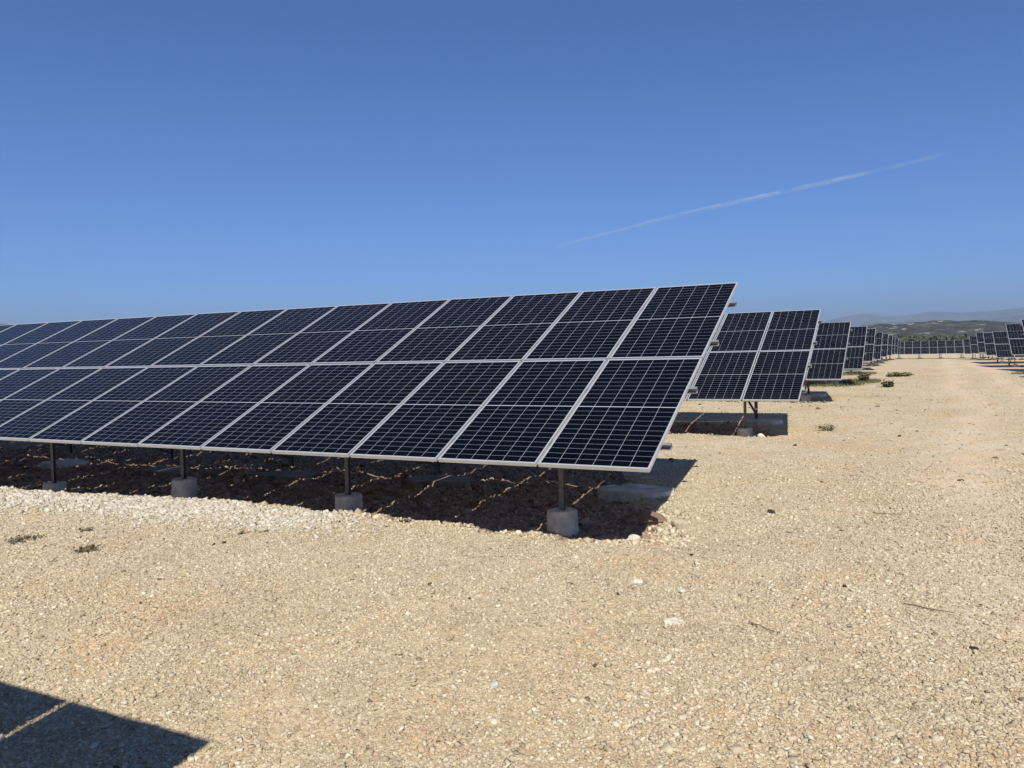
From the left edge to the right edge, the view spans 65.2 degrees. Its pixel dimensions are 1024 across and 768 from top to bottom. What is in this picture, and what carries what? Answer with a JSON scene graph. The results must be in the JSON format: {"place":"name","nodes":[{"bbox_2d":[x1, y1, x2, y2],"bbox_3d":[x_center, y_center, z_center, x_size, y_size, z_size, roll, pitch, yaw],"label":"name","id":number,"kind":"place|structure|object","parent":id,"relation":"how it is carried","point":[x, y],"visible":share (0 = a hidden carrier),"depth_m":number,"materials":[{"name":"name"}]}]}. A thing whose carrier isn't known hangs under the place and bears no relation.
{"place":"outdoors","nodes":[
{"label":"outdoors","id":0,"kind":"place"},
{"bbox_2d":[0,353,1023,767],"bbox_3d":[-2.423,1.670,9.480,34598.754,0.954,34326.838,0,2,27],"label":"ground","id":1,"kind":"structure","parent":0,"point":[948,365],"depth_m":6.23,"materials":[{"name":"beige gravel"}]},
{"bbox_2d":[5,533,44,543],"bbox_3d":[-5.219,1.668,8.602,0.381,0.091,0.396,0,2,27],"label":"weed","id":2,"kind":"object","parent":1,"relation":"on","point":[18,539],"visible":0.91,"depth_m":8.61,"materials":[{"name":"green plant"}]},
{"bbox_2d":[78,526,92,531],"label":"weed","id":3,"kind":"object","parent":1,"relation":"on","point":[88,529],"visible":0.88,"depth_m":8.89,"materials":[{"name":"green plant"}]},
{"bbox_2d":[70,544,101,553],"bbox_3d":[-4.251,1.662,8.026,0.257,0.088,0.279,0,2,27],"label":"weed","id":4,"kind":"object","parent":1,"relation":"on","point":[82,549],"visible":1,"depth_m":8.02,"materials":[{"name":"green plant"}]},
{"bbox_2d":[0,486,417,542],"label":"rubble","id":5,"kind":"object","parent":1,"relation":"on","point":[11,497],"visible":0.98,"depth_m":9.72,"materials":[{"name":"stone"}]},
{"bbox_2d":[0,282,737,536],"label":"solar table","id":6,"kind":"object","parent":1,"relation":"on","point":[540,380],"visible":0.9,"depth_m":10.82,"materials":[{"name":"glass"}]},
{"bbox_2d":[399,517,414,523],"bbox_3d":[-1.181,1.518,8.908,0.187,0.072,0.178,-3,3,-45],"label":"weed","id":7,"kind":"object","parent":1,"relation":"on","point":[406,519],"visible":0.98,"depth_m":8.88,"materials":[{"name":"plant"}]},
{"bbox_2d":[0,383,848,541],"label":"clods","id":8,"kind":"object","parent":1,"relation":"on","point":[336,468],"visible":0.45,"depth_m":12.42,"materials":[{"name":"brown soil"}]},
{"bbox_2d":[205,496,697,548],"bbox_3d":[-1.050,1.547,9.486,5.983,0.235,3.497,-1,2,5],"label":"rubble","id":9,"kind":"object","parent":1,"relation":"on","point":[665,536],"visible":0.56,"depth_m":8.50,"materials":[{"name":"stone"}]},
{"bbox_2d":[490,681,497,687],"bbox_3d":[-0.107,1.765,4.694,0.051,0.030,0.071,-4,6,18],"label":"stone","id":10,"kind":"object","parent":1,"relation":"on","point":[493,683],"visible":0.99,"depth_m":4.69,"materials":[{"name":"white stone"}]},
{"bbox_2d":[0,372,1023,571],"bbox_3d":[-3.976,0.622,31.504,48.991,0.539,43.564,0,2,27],"label":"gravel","id":11,"kind":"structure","parent":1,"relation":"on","point":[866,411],"depth_m":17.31,"materials":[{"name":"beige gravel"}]},
{"bbox_2d":[106,395,1023,767],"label":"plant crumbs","id":12,"kind":"object","parent":1,"relation":"on","point":[690,553],"visible":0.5,"depth_m":8.55,"materials":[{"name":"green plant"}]},
{"bbox_2d":[628,534,640,540],"bbox_3d":[1.207,1.528,7.919,0.118,0.093,0.124,-2,2,-20],"label":"stone","id":13,"kind":"object","parent":1,"relation":"on","point":[633,536],"visible":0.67,"depth_m":7.87,"materials":[{"name":"white stone"}]},
{"bbox_2d":[630,578,642,584],"bbox_3d":[1.005,1.593,6.445,0.118,0.052,0.070,3,2,-20],"label":"stone","id":14,"kind":"object","parent":1,"relation":"on","point":[635,581],"visible":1,"depth_m":6.42,"materials":[{"name":"white stone"}]},
{"bbox_2d":[639,512,666,524],"bbox_3d":[1.512,1.453,8.587,0.306,0.166,0.224,0,2,1],"label":"rock","id":15,"kind":"object","parent":1,"relation":"on","point":[650,518],"visible":0.88,"depth_m":8.52,"materials":[{"name":"brown stone"}]},
{"bbox_2d":[663,618,684,624],"bbox_3d":[1.138,1.651,5.560,0.186,0.022,0.104,5,9,-15],"label":"stone","id":16,"kind":"object","parent":1,"relation":"on","point":[670,621],"visible":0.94,"depth_m":5.54,"materials":[{"name":"beige stone"}]},
{"bbox_2d":[671,519,688,528],"bbox_3d":[1.759,1.483,8.363,0.191,0.131,0.178,5,5,-8],"label":"stone","id":17,"kind":"object","parent":1,"relation":"on","point":[679,524],"visible":0.81,"depth_m":8.29,"materials":[{"name":"beige stone"}]},
{"bbox_2d":[676,588,686,592],"bbox_3d":[1.317,1.605,6.212,0.081,0.040,0.111,3,-3,-4],"label":"stone","id":18,"kind":"object","parent":1,"relation":"on","point":[680,590],"visible":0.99,"depth_m":6.18,"materials":[{"name":"white stone"}]},
{"bbox_2d":[609,309,821,436],"bbox_3d":[1.092,-0.168,20.894,12.824,3.174,4.180,0,2,27],"label":"solar table","id":19,"kind":"object","parent":1,"relation":"on","point":[779,365],"visible":0.19,"depth_m":18.25,"materials":[{"name":"glass"}]},
{"bbox_2d":[749,621,779,632],"bbox_3d":[1.690,1.629,5.366,0.016,0.019,0.253,-3,3,-35],"label":"twig","id":20,"kind":"object","parent":1,"relation":"on","point":[762,626],"visible":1,"depth_m":5.38,"materials":[{"name":"brown wood"}]},
{"bbox_2d":[696,322,851,402],"bbox_3d":[7.681,-0.657,30.266,9.362,3.170,4.180,0,2,27],"label":"solar table","id":21,"kind":"object","parent":1,"relation":"on","point":[827,359],"visible":0.2,"depth_m":28.25,"materials":[{"name":"glass"}]},
{"bbox_2d":[815,423,835,430],"bbox_3d":[6.936,0.946,17.570,0.416,0.188,0.442,-3,3,-44],"label":"weed","id":22,"kind":"object","parent":1,"relation":"on","point":[827,427],"visible":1,"depth_m":17.57,"materials":[{"name":"green plant"}]},
{"bbox_2d":[809,326,867,384],"bbox_3d":[12.520,-1.201,39.794,9.362,3.122,4.181,0,2,27],"label":"solar table","id":23,"kind":"object","parent":1,"relation":"on","point":[855,353],"visible":0.1,"depth_m":37.68,"materials":[{"name":"glass"}]},
{"bbox_2d":[806,328,876,372],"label":"solar table","id":24,"kind":"object","parent":1,"relation":"on","point":[869,345],"visible":0.1,"depth_m":48.94,"materials":[{"name":"glass"}]},
{"bbox_2d":[857,373,870,380],"bbox_3d":[16.963,-0.284,38.591,0.653,0.537,0.714,0,2,27],"label":"bush","id":25,"kind":"object","parent":1,"relation":"on","point":[862,377],"visible":0.87,"depth_m":38.50,"materials":[{"name":"green plant"}]},
{"bbox_2d":[862,332,883,369],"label":"solar table","id":26,"kind":"object","parent":1,"relation":"on","point":[877,347],"visible":0.11,"depth_m":58.68,"materials":[{"name":"glass"}]},
{"bbox_2d":[867,334,888,365],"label":"solar table","id":27,"kind":"object","parent":1,"relation":"on","point":[884,347],"visible":0.14,"depth_m":69.27,"materials":[{"name":"glass"}]},
{"bbox_2d":[874,335,892,363],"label":"solar table","id":28,"kind":"object","parent":1,"relation":"on","point":[889,350],"visible":0.16,"depth_m":79.54,"materials":[{"name":"glass"}]},
{"bbox_2d":[879,337,895,361],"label":"solar table","id":29,"kind":"object","parent":1,"relation":"on","point":[893,347],"visible":0.18,"depth_m":90.29,"materials":[{"name":"glass"}]},
{"bbox_2d":[881,379,894,386],"bbox_3d":[16.159,-0.016,34.429,0.567,0.415,0.578,0,2,27],"label":"bush","id":30,"kind":"object","parent":1,"relation":"on","point":[889,383],"visible":0.99,"depth_m":34.32,"materials":[{"name":"green plant"}]},
{"bbox_2d":[885,338,898,359],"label":"solar table","id":31,"kind":"object","parent":1,"relation":"on","point":[896,346],"visible":0.06,"depth_m":100.94,"materials":[{"name":"glass"}]},
{"bbox_2d":[889,340,900,359],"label":"solar table","id":32,"kind":"object","parent":1,"relation":"on","point":[899,342],"visible":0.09,"depth_m":112.03,"materials":[{"name":"metal"}]},
{"bbox_2d":[886,372,913,376],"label":"bush","id":33,"kind":"object","parent":1,"relation":"on","point":[895,374],"visible":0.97,"depth_m":42.99,"materials":[{"name":"green plant"}]},
{"bbox_2d":[803,371,1023,386],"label":"grass","id":34,"kind":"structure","parent":1,"relation":"on","point":[852,382],"depth_m":38.20,"materials":[{"name":"green plant"}]},
{"bbox_2d":[904,603,953,612],"bbox_3d":[2.905,1.562,5.579,0.318,0.016,0.015,1,3,39],"label":"twig","id":35,"kind":"object","parent":1,"relation":"on","point":[926,608],"visible":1,"depth_m":5.59,"materials":[{"name":"brown wood"}]},
{"bbox_2d":[893,330,985,352],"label":"scrub","id":36,"kind":"object","parent":1,"relation":"on","point":[904,338],"depth_m":226.14,"materials":[{"name":"green plant"}]},
{"bbox_2d":[896,340,987,358],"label":"solar table","id":37,"kind":"object","parent":1,"relation":"on","point":[927,347],"visible":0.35,"depth_m":123.96,"materials":[{"name":"glass"}]},
{"bbox_2d":[963,339,1003,358],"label":"solar table","id":38,"kind":"object","parent":1,"relation":"on","point":[967,349],"visible":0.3,"depth_m":105.99,"materials":[{"name":"glass"}]},
{"bbox_2d":[969,336,1015,359],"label":"solar table","id":39,"kind":"object","parent":1,"relation":"on","point":[973,345],"visible":0.31,"depth_m":91.46,"materials":[{"name":"glass"}]},
{"bbox_2d":[982,332,1005,363],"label":"solar table","id":40,"kind":"object","parent":1,"relation":"on","point":[988,341],"visible":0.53,"depth_m":70.55,"materials":[{"name":"glass"}]},
{"bbox_2d":[976,332,1023,359],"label":"solar table","id":41,"kind":"object","parent":1,"relation":"on","point":[980,343],"visible":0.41,"depth_m":80.51,"materials":[{"name":"glass"}]},
{"bbox_2d":[992,331,1023,366],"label":"solar table","id":42,"kind":"object","parent":1,"relation":"on","point":[1002,348],"visible":0.64,"depth_m":61.40,"materials":[{"name":"glass"}]},
{"bbox_2d":[1005,323,1023,366],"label":"solar table","id":43,"kind":"object","parent":1,"relation":"on","point":[1015,332],"visible":0.86,"depth_m":51.12,"materials":[{"name":"glass"}]},
{"bbox_2d":[0,0,1023,323],"label":"sky","id":44,"kind":"structure","parent":0,"point":[839,158],"materials":[{"name":"blue"}]},
{"bbox_2d":[817,320,1019,337],"bbox_3d":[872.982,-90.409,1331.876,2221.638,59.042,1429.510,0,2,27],"label":"hills","id":45,"kind":"structure","parent":0,"point":[939,328],"depth_m":1366.30,"materials":[{"name":"green plant"}]},
{"bbox_2d":[818,307,1023,325],"bbox_3d":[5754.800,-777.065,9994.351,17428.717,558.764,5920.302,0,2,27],"label":"mountains","id":46,"kind":"structure","parent":0,"point":[859,319],"depth_m":11253.35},
{"bbox_2d":[850,315,1023,326],"bbox_3d":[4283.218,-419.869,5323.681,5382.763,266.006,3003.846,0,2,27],"label":"mountain ridge","id":47,"kind":"structure","parent":0,"point":[1014,319],"depth_m":6106.26,"materials":[{"name":"grey"}]}
]}

